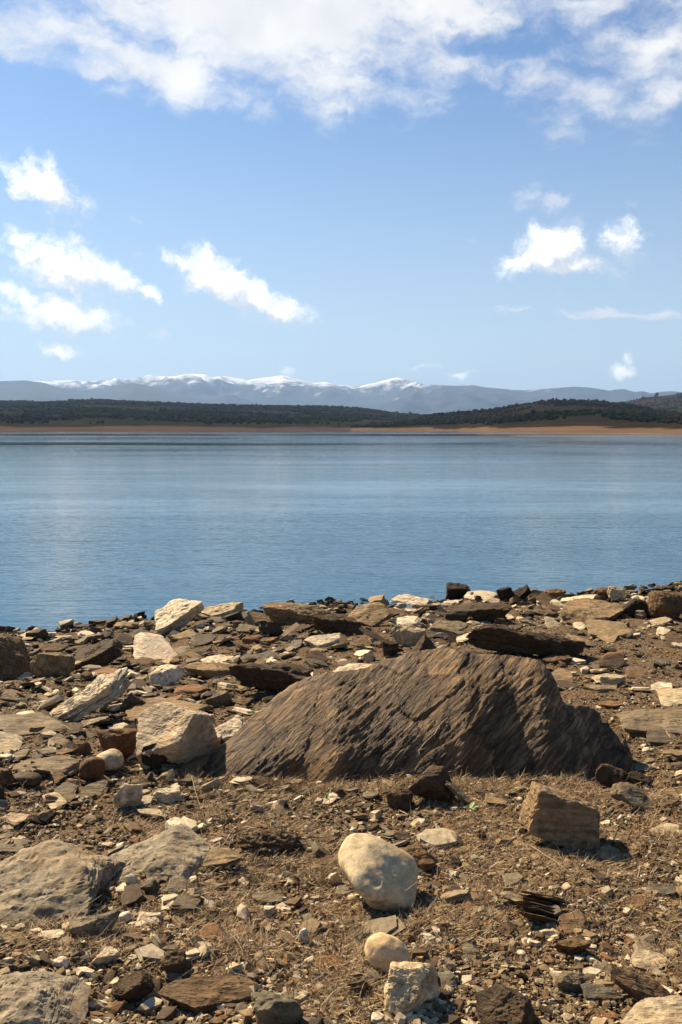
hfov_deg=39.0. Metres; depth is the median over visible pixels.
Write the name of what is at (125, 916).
round cobble
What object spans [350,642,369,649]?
slate rock
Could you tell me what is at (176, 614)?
slate rock
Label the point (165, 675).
white stone
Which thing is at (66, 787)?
slate rock
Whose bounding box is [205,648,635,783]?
slate boulder
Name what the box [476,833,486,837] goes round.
leaning rock
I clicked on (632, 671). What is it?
slate rock
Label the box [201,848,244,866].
striped rock
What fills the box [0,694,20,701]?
slate shard
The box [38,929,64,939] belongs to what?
slate rock
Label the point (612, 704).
rusty rock
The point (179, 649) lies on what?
slate rock
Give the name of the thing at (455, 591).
dark rock
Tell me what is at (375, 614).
striped rock
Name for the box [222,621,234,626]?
leaning rock
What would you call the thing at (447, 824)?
layered rock
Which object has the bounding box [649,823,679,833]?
slate shard
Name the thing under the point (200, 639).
rock block
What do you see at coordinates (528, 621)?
leaning rock
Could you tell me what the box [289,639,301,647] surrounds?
slate rock
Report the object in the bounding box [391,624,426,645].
rock block
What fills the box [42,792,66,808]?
slate shard
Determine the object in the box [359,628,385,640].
rock block
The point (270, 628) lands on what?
waterline rubble
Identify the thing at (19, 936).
slate shard
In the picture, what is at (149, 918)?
slate rock
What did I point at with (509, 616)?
leaning rock
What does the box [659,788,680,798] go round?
slate rock
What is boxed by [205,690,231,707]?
rock block
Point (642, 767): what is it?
layered rock
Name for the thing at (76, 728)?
slate rock
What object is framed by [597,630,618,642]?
slate shard
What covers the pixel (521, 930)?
slate rock
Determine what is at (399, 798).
dark stone
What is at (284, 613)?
slate rock
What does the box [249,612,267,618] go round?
layered rock
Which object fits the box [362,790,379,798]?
rock block
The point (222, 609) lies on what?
slate rock
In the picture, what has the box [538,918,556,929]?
rock block
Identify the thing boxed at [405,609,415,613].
layered rock
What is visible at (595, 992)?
slate rock
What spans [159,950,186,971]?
slate rock
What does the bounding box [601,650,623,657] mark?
layered rock
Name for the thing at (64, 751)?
slate shard
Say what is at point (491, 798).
slate shard
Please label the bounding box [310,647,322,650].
slate shard
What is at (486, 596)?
slate rock
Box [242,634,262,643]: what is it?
rock block
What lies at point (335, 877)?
cream stone
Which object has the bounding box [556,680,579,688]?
slate shard
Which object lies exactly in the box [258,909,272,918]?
slate rock
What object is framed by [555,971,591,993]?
slate rock
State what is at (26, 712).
slate rock
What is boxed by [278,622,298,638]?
slate rock
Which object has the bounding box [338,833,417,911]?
cream boulder
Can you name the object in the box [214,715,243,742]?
slate rock
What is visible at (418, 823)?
leaning rock
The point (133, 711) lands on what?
slate rock
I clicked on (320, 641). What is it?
slate rock
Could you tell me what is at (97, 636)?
slate shard
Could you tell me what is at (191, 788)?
slate rock
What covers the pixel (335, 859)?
slate rock
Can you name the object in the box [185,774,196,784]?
slate rock
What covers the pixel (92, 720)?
rock block
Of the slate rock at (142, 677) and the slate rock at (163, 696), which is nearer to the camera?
the slate rock at (163, 696)
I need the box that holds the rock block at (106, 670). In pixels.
[92,667,117,673]
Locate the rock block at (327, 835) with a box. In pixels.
[318,832,331,842]
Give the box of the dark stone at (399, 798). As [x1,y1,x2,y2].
[386,787,413,809]
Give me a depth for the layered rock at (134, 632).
11.99 m
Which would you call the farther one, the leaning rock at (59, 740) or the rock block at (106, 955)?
the leaning rock at (59, 740)
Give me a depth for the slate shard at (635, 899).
3.60 m
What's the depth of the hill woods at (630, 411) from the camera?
1123.81 m
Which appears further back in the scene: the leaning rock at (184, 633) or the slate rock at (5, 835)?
the leaning rock at (184, 633)
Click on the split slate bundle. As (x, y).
(534, 904)
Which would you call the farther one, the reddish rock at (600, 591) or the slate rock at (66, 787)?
the reddish rock at (600, 591)
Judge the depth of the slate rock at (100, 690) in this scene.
6.88 m
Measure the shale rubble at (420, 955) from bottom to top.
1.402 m
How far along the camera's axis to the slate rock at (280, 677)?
7.89 m
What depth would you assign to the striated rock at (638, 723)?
6.49 m
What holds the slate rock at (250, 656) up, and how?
on the ground at (672, 655)
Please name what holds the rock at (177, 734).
on the ground at (672, 655)
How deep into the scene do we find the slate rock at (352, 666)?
8.29 m
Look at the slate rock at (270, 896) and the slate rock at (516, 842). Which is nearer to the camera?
the slate rock at (270, 896)
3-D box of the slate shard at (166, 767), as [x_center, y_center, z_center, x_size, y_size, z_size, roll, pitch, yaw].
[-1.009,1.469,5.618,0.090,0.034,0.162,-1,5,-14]
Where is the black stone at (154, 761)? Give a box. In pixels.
[141,743,176,769]
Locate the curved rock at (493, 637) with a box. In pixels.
[465,623,585,657]
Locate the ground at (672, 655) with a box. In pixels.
[0,585,681,1023]
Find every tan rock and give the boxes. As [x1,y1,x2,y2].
[530,589,540,594]
[559,598,622,623]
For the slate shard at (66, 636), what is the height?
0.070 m
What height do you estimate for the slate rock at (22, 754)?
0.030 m
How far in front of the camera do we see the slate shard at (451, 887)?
3.76 m
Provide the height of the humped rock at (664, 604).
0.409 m
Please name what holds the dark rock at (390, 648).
on the ground at (672, 655)
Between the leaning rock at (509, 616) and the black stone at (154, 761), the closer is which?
the black stone at (154, 761)
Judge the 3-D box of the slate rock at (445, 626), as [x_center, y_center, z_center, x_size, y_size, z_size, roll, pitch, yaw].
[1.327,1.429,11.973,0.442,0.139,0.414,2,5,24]
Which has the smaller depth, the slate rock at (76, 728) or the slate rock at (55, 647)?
the slate rock at (76, 728)
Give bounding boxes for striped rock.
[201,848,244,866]
[348,602,393,626]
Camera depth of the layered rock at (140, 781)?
5.38 m
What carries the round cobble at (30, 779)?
on the ground at (672, 655)
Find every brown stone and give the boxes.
[0,767,17,788]
[70,739,91,753]
[97,728,137,758]
[400,844,437,870]
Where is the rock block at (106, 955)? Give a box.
[91,946,119,965]
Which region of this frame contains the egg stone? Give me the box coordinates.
[364,932,409,974]
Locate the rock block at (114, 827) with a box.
[110,825,120,829]
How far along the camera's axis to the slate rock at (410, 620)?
12.45 m
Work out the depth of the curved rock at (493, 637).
9.58 m
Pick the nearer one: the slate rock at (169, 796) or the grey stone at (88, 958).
the grey stone at (88, 958)
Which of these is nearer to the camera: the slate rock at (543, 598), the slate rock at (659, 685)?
the slate rock at (659, 685)
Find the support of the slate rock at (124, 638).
on the ground at (672, 655)
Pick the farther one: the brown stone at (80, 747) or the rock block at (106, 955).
the brown stone at (80, 747)
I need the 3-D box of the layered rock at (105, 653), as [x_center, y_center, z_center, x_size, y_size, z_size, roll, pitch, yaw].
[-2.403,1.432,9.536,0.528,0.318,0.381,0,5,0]
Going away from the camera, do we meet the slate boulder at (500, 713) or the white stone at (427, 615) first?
the slate boulder at (500, 713)
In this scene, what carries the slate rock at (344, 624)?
on the ground at (672, 655)
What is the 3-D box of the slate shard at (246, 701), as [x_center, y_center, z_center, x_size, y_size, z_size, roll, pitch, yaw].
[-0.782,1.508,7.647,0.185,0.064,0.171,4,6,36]
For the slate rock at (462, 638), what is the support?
on the ground at (672, 655)
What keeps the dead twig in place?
on the slate boulder at (500, 713)
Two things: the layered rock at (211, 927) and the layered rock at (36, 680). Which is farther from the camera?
the layered rock at (36, 680)
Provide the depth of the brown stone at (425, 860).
3.96 m
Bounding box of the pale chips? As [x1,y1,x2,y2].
[3,622,681,1023]
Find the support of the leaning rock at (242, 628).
on the ground at (672, 655)
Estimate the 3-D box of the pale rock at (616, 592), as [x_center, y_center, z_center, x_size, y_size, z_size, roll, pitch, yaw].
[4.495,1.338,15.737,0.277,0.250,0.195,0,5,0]
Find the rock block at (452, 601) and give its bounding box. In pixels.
[443,600,460,604]
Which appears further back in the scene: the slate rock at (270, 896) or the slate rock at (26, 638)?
the slate rock at (26, 638)
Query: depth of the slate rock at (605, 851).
4.16 m
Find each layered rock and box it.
[30,677,44,682]
[74,639,123,669]
[78,779,107,797]
[113,622,137,628]
[130,628,154,636]
[130,657,157,666]
[132,777,153,785]
[162,657,172,663]
[167,878,190,894]
[185,651,199,657]
[198,922,221,938]
[226,656,235,660]
[231,969,246,976]
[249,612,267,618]
[264,637,279,642]
[269,854,283,864]
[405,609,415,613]
[443,822,451,828]
[459,874,476,882]
[548,604,562,611]
[552,668,572,681]
[573,622,585,629]
[585,642,595,645]
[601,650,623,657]
[601,653,625,670]
[634,762,651,771]
[657,687,681,707]
[661,749,681,761]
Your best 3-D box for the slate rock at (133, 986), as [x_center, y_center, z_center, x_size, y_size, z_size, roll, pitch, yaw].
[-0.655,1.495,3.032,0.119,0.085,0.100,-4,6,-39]
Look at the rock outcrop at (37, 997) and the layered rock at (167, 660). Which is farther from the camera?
the layered rock at (167, 660)
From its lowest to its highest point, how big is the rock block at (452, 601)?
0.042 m
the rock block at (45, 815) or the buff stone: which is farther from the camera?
the rock block at (45, 815)
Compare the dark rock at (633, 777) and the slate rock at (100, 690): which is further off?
the slate rock at (100, 690)
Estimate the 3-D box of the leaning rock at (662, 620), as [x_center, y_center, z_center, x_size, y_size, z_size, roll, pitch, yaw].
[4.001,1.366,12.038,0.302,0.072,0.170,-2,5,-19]
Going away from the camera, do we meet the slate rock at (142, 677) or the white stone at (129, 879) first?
the white stone at (129, 879)
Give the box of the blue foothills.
[0,380,220,403]
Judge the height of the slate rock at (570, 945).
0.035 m
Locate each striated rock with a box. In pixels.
[610,782,653,810]
[616,706,681,737]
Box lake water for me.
[0,430,681,631]
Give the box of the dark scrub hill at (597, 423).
[351,401,681,433]
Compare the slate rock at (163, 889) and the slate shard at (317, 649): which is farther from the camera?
the slate shard at (317, 649)
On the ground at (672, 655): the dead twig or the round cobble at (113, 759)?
the round cobble at (113, 759)
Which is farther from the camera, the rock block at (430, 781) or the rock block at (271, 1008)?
the rock block at (430, 781)
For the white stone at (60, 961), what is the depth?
3.16 m
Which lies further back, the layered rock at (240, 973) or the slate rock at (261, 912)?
the slate rock at (261, 912)
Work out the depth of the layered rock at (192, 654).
10.15 m
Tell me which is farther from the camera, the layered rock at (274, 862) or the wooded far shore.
the wooded far shore
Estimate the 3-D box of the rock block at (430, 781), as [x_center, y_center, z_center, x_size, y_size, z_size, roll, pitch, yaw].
[0.466,1.389,4.870,0.211,0.186,0.156,2,5,23]
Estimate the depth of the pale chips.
3.63 m
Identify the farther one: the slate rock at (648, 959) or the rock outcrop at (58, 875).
the rock outcrop at (58, 875)
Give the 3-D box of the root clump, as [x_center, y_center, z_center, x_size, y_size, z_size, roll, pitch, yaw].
[-0.323,1.463,4.299,0.336,0.168,0.288,-2,5,-23]
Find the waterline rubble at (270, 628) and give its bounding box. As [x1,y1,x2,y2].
[0,581,681,659]
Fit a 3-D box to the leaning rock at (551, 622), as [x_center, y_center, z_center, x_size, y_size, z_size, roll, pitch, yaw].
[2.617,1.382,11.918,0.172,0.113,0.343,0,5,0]
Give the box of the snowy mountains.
[21,374,681,414]
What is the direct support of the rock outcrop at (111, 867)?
on the ground at (672, 655)
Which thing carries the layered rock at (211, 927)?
on the ground at (672, 655)
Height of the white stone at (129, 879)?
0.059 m
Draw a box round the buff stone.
[383,961,439,1014]
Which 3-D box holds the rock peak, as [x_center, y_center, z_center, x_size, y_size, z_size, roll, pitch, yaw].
[0.858,1.363,9.733,0.336,0.257,0.288,0,5,0]
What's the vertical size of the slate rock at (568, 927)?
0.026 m
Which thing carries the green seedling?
on the ground at (672, 655)
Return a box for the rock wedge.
[474,984,536,1023]
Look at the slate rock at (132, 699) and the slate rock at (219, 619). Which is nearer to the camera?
the slate rock at (132, 699)
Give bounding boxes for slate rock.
[0,712,70,735]
[0,731,22,752]
[0,812,30,825]
[0,832,14,838]
[0,838,30,853]
[10,749,29,761]
[13,755,79,777]
[16,710,34,713]
[20,630,36,639]
[29,688,41,691]
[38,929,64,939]
[40,643,68,651]
[44,689,59,696]
[49,667,133,721]
[54,782,78,793]
[60,793,76,801]
[63,723,82,734]
[77,940,95,947]
[99,682,131,710]
[111,970,154,1002]
[113,632,133,644]
[120,693,144,709]
[124,697,206,719]
[131,676,146,679]
[137,911,158,921]
[139,878,159,892]
[145,695,167,698]
[153,787,184,803]
[155,598,203,635]
[158,974,262,1014]
[159,886,167,893]
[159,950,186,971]
[173,646,190,653]
[173,684,210,694]
[184,662,237,678]
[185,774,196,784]
[188,786,200,791]
[200,602,243,616]
[205,617,224,622]
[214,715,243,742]
[221,685,247,691]
[228,662,313,690]
[240,654,259,661]
[252,890,283,904]
[257,651,277,658]
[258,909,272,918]
[263,602,330,625]
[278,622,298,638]
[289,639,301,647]
[292,624,309,632]
[301,633,346,647]
[304,650,328,662]
[312,613,363,635]
[312,857,337,866]
[313,955,342,971]
[322,792,337,803]
[333,663,371,671]
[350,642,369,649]
[388,608,406,614]
[390,594,432,604]
[392,616,420,624]
[393,831,410,839]
[426,631,435,638]
[427,619,468,634]
[433,610,444,615]
[438,971,457,986]
[445,781,474,805]
[456,632,469,641]
[464,590,498,602]
[489,598,499,602]
[513,840,523,846]
[518,924,537,934]
[530,609,547,614]
[535,592,551,605]
[541,655,571,664]
[554,937,590,953]
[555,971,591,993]
[558,912,588,933]
[560,594,597,603]
[580,983,617,1000]
[583,685,616,691]
[586,619,631,638]
[591,673,625,683]
[593,962,610,976]
[596,845,623,863]
[600,820,609,824]
[621,995,681,1023]
[626,666,648,677]
[630,948,670,970]
[631,595,644,599]
[642,883,680,897]
[651,682,672,690]
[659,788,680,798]
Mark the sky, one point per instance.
(483, 193)
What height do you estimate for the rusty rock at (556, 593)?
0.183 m
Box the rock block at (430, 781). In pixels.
[409,765,454,802]
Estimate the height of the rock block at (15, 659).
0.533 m
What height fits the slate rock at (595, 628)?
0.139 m
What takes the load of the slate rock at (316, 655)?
on the ground at (672, 655)
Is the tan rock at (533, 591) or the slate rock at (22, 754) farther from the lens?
the tan rock at (533, 591)
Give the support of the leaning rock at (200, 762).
on the ground at (672, 655)
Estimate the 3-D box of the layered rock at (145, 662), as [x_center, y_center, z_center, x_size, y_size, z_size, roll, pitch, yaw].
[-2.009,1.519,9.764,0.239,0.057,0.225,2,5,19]
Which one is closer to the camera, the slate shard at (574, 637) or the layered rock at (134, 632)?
the slate shard at (574, 637)
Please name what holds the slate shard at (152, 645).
on the ground at (672, 655)
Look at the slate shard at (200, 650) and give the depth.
10.68 m
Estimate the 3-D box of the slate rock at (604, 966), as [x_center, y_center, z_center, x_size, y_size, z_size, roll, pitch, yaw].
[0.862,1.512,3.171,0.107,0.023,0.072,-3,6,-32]
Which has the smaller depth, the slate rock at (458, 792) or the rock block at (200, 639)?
the slate rock at (458, 792)
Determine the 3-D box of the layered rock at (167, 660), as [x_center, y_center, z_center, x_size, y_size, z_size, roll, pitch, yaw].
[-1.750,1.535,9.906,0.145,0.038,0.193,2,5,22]
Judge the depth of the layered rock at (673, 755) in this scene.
5.72 m
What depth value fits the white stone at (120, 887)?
3.85 m
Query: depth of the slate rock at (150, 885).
3.82 m
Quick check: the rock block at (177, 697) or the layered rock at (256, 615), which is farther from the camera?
the layered rock at (256, 615)
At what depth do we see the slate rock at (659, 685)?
7.99 m
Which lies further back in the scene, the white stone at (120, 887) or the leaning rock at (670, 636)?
the leaning rock at (670, 636)
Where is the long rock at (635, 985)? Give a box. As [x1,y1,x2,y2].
[610,965,672,1000]
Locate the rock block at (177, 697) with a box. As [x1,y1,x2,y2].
[168,694,182,699]
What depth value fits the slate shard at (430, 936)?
3.33 m
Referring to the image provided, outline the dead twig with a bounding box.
[418,718,446,750]
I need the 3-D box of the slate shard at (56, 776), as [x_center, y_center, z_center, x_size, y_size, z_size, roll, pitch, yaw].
[-1.607,1.498,5.407,0.091,0.056,0.145,3,6,35]
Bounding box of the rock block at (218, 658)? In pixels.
[200,654,226,662]
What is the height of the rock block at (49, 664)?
0.257 m
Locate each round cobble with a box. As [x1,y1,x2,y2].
[0,785,4,798]
[14,772,41,786]
[79,756,104,781]
[97,749,123,770]
[119,911,131,922]
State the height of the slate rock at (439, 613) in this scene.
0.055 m
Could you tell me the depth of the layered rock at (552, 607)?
14.23 m
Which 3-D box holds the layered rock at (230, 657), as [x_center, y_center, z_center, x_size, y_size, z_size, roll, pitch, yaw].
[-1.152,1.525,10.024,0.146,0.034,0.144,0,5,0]
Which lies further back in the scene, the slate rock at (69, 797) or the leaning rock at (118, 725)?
the leaning rock at (118, 725)
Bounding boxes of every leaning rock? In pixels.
[17,672,31,679]
[36,693,49,699]
[48,737,68,744]
[107,722,127,728]
[172,627,203,637]
[177,755,208,777]
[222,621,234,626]
[236,624,258,633]
[415,817,429,827]
[454,845,474,852]
[462,943,475,964]
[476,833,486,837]
[500,891,522,904]
[506,614,513,618]
[518,617,541,625]
[544,616,559,626]
[650,617,671,624]
[652,968,668,975]
[664,632,681,642]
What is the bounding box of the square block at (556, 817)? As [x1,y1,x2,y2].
[518,781,600,852]
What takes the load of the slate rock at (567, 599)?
on the ground at (672, 655)
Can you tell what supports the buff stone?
on the ground at (672, 655)
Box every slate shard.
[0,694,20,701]
[0,932,27,944]
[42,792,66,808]
[44,769,63,784]
[55,635,71,638]
[56,748,73,754]
[82,633,103,641]
[133,632,176,659]
[137,808,163,817]
[161,764,175,770]
[189,647,211,653]
[229,697,253,706]
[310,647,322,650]
[421,932,434,939]
[443,884,462,892]
[485,792,509,805]
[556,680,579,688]
[566,635,590,641]
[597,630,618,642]
[627,894,646,907]
[646,729,677,745]
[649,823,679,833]
[665,641,677,646]
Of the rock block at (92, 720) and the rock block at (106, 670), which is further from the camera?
the rock block at (106, 670)
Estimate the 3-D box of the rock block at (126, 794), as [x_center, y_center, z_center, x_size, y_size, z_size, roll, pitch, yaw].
[-1.127,1.495,5.065,0.159,0.156,0.094,-3,6,-27]
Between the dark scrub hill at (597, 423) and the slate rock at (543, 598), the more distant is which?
the dark scrub hill at (597, 423)
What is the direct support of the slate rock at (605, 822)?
on the ground at (672, 655)
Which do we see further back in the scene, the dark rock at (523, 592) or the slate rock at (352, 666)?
the dark rock at (523, 592)
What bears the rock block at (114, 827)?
on the ground at (672, 655)
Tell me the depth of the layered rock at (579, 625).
11.60 m
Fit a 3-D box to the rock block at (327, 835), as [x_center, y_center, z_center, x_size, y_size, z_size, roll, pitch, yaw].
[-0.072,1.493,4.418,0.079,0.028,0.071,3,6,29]
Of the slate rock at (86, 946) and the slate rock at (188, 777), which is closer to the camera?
the slate rock at (86, 946)
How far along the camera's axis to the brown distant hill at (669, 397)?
2805.05 m
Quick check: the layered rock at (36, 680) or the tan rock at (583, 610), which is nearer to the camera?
the layered rock at (36, 680)
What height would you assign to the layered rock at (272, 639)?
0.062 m
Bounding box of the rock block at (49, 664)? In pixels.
[30,652,75,677]
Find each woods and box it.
[0,397,425,424]
[350,398,681,427]
[625,393,681,408]
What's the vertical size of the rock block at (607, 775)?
0.137 m
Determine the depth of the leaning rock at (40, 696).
7.67 m
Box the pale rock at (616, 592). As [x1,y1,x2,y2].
[607,586,624,600]
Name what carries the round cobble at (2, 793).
on the ground at (672, 655)
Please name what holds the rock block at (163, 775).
on the ground at (672, 655)
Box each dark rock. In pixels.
[382,640,398,656]
[444,602,510,621]
[446,582,470,599]
[496,587,513,601]
[514,585,530,601]
[623,598,647,617]
[624,771,653,788]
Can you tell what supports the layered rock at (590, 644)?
on the ground at (672, 655)
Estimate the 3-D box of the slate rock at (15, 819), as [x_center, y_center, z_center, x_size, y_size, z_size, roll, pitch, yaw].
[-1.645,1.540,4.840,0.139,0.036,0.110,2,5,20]
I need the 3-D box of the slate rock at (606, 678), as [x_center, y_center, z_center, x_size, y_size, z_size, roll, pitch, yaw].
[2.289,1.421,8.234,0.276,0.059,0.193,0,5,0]
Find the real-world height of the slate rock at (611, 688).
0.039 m
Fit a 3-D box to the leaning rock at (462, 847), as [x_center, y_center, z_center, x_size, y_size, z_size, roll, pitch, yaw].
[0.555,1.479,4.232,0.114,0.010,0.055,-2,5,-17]
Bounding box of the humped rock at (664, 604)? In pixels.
[646,591,681,619]
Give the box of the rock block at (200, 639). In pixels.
[190,634,216,645]
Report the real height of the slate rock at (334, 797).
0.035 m
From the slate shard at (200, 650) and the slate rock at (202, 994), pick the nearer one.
the slate rock at (202, 994)
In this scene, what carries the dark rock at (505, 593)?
on the ground at (672, 655)
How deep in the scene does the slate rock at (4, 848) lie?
4.55 m
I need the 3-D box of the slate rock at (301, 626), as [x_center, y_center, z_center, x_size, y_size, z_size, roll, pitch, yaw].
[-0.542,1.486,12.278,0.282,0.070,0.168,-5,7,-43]
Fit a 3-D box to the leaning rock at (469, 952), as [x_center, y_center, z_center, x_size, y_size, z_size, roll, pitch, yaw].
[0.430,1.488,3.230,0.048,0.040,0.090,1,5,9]
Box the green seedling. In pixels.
[463,802,478,809]
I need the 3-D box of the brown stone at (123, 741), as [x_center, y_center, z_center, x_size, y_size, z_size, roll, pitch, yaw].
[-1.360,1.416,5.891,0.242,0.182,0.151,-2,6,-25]
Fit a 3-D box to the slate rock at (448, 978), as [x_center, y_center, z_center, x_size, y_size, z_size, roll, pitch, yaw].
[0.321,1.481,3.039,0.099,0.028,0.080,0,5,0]
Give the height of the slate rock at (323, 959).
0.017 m
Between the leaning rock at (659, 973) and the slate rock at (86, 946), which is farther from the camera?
the slate rock at (86, 946)
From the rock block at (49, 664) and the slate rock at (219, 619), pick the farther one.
the slate rock at (219, 619)
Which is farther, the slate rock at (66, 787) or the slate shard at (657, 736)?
the slate shard at (657, 736)
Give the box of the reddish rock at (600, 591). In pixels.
[591,587,607,596]
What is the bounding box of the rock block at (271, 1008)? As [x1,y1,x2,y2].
[254,990,303,1023]
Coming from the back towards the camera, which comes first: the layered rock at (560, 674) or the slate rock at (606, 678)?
the layered rock at (560, 674)
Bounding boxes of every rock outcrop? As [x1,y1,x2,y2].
[0,839,102,925]
[0,971,90,1023]
[89,853,126,888]
[109,824,216,883]
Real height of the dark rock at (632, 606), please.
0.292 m
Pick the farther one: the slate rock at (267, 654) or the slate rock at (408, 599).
the slate rock at (408, 599)
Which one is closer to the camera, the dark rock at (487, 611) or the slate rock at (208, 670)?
the slate rock at (208, 670)
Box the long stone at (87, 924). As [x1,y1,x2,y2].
[68,909,119,935]
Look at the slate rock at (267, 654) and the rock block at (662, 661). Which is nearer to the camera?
the rock block at (662, 661)
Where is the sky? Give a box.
[0,0,681,392]
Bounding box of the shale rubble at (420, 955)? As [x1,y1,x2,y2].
[0,589,681,1023]
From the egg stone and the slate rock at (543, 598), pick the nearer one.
the egg stone
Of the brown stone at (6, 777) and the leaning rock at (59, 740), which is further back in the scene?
the leaning rock at (59, 740)
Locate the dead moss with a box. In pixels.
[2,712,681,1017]
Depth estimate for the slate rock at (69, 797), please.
5.19 m
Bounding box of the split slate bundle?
[514,890,568,923]
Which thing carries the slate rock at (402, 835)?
on the ground at (672, 655)
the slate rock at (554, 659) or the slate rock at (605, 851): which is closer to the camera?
the slate rock at (605, 851)
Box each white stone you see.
[54,956,68,968]
[115,883,128,893]
[123,874,138,884]
[149,664,183,685]
[165,818,180,828]
[298,928,307,943]
[421,613,434,623]
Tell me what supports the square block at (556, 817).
on the ground at (672, 655)
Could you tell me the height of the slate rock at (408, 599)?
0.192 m
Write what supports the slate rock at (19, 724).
on the ground at (672, 655)
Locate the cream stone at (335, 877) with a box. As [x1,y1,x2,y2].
[328,872,340,884]
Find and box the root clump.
[229,823,307,855]
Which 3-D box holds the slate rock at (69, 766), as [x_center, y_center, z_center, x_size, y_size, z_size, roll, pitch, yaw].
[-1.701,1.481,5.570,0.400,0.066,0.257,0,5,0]
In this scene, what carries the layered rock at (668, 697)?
on the ground at (672, 655)
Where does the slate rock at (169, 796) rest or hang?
on the ground at (672, 655)
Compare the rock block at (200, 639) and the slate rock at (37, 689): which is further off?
the rock block at (200, 639)
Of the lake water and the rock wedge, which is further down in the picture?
the rock wedge
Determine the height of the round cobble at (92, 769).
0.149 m
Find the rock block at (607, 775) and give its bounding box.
[595,764,627,788]
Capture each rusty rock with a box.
[543,588,565,598]
[598,700,623,708]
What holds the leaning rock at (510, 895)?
on the ground at (672, 655)
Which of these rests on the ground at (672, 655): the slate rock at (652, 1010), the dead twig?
the slate rock at (652, 1010)
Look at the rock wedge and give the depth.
2.78 m
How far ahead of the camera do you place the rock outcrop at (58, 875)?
3.77 m
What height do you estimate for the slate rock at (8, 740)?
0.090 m
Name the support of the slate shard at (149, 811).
on the ground at (672, 655)
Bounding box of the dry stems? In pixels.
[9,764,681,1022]
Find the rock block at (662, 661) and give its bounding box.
[653,657,668,664]
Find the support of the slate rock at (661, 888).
on the ground at (672, 655)
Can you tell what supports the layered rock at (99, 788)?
on the ground at (672, 655)
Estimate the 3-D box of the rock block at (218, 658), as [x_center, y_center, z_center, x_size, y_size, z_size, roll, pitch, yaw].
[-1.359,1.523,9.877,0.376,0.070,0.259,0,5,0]
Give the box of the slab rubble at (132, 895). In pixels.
[0,585,681,1023]
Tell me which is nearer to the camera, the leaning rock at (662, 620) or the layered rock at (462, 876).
the layered rock at (462, 876)
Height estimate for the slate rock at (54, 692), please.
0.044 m
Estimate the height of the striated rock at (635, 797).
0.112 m
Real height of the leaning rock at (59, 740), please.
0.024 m
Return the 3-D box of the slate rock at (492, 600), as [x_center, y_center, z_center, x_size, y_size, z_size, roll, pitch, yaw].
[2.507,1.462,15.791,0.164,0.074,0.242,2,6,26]
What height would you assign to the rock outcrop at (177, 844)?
0.134 m
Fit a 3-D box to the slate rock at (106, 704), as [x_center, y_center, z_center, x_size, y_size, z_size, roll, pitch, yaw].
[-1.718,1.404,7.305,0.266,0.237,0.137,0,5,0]
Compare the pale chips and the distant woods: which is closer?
the pale chips
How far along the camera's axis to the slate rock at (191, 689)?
8.10 m
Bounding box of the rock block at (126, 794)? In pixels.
[113,783,142,807]
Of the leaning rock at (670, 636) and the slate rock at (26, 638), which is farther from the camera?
the slate rock at (26, 638)
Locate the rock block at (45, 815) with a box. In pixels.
[37,809,53,822]
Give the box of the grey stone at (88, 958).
[80,954,94,965]
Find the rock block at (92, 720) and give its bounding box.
[81,714,108,726]
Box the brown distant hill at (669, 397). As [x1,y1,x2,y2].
[630,394,681,411]
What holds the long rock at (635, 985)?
on the ground at (672, 655)
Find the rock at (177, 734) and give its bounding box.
[136,701,220,768]
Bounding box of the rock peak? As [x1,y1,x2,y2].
[410,634,436,651]
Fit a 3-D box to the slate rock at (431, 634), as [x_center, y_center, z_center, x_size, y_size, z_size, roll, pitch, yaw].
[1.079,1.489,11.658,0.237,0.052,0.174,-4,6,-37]
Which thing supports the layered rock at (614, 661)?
on the ground at (672, 655)
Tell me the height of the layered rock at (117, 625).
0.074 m
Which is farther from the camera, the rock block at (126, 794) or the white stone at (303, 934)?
the rock block at (126, 794)
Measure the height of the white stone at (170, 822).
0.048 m
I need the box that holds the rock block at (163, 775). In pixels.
[158,771,176,778]
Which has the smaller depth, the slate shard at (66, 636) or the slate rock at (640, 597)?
the slate shard at (66, 636)
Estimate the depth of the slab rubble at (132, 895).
5.00 m
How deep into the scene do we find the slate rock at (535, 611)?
14.25 m
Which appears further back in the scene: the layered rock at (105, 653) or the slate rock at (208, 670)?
the layered rock at (105, 653)
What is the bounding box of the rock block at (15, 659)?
[0,633,31,679]
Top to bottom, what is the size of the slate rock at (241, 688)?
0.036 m
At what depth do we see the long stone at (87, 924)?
3.38 m
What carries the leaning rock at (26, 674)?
on the ground at (672, 655)
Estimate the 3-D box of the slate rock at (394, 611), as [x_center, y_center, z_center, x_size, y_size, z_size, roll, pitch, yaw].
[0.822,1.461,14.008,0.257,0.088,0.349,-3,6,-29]
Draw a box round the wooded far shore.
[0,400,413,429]
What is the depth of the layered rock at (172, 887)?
3.85 m
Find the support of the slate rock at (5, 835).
on the ground at (672, 655)
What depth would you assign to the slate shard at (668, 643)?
9.97 m

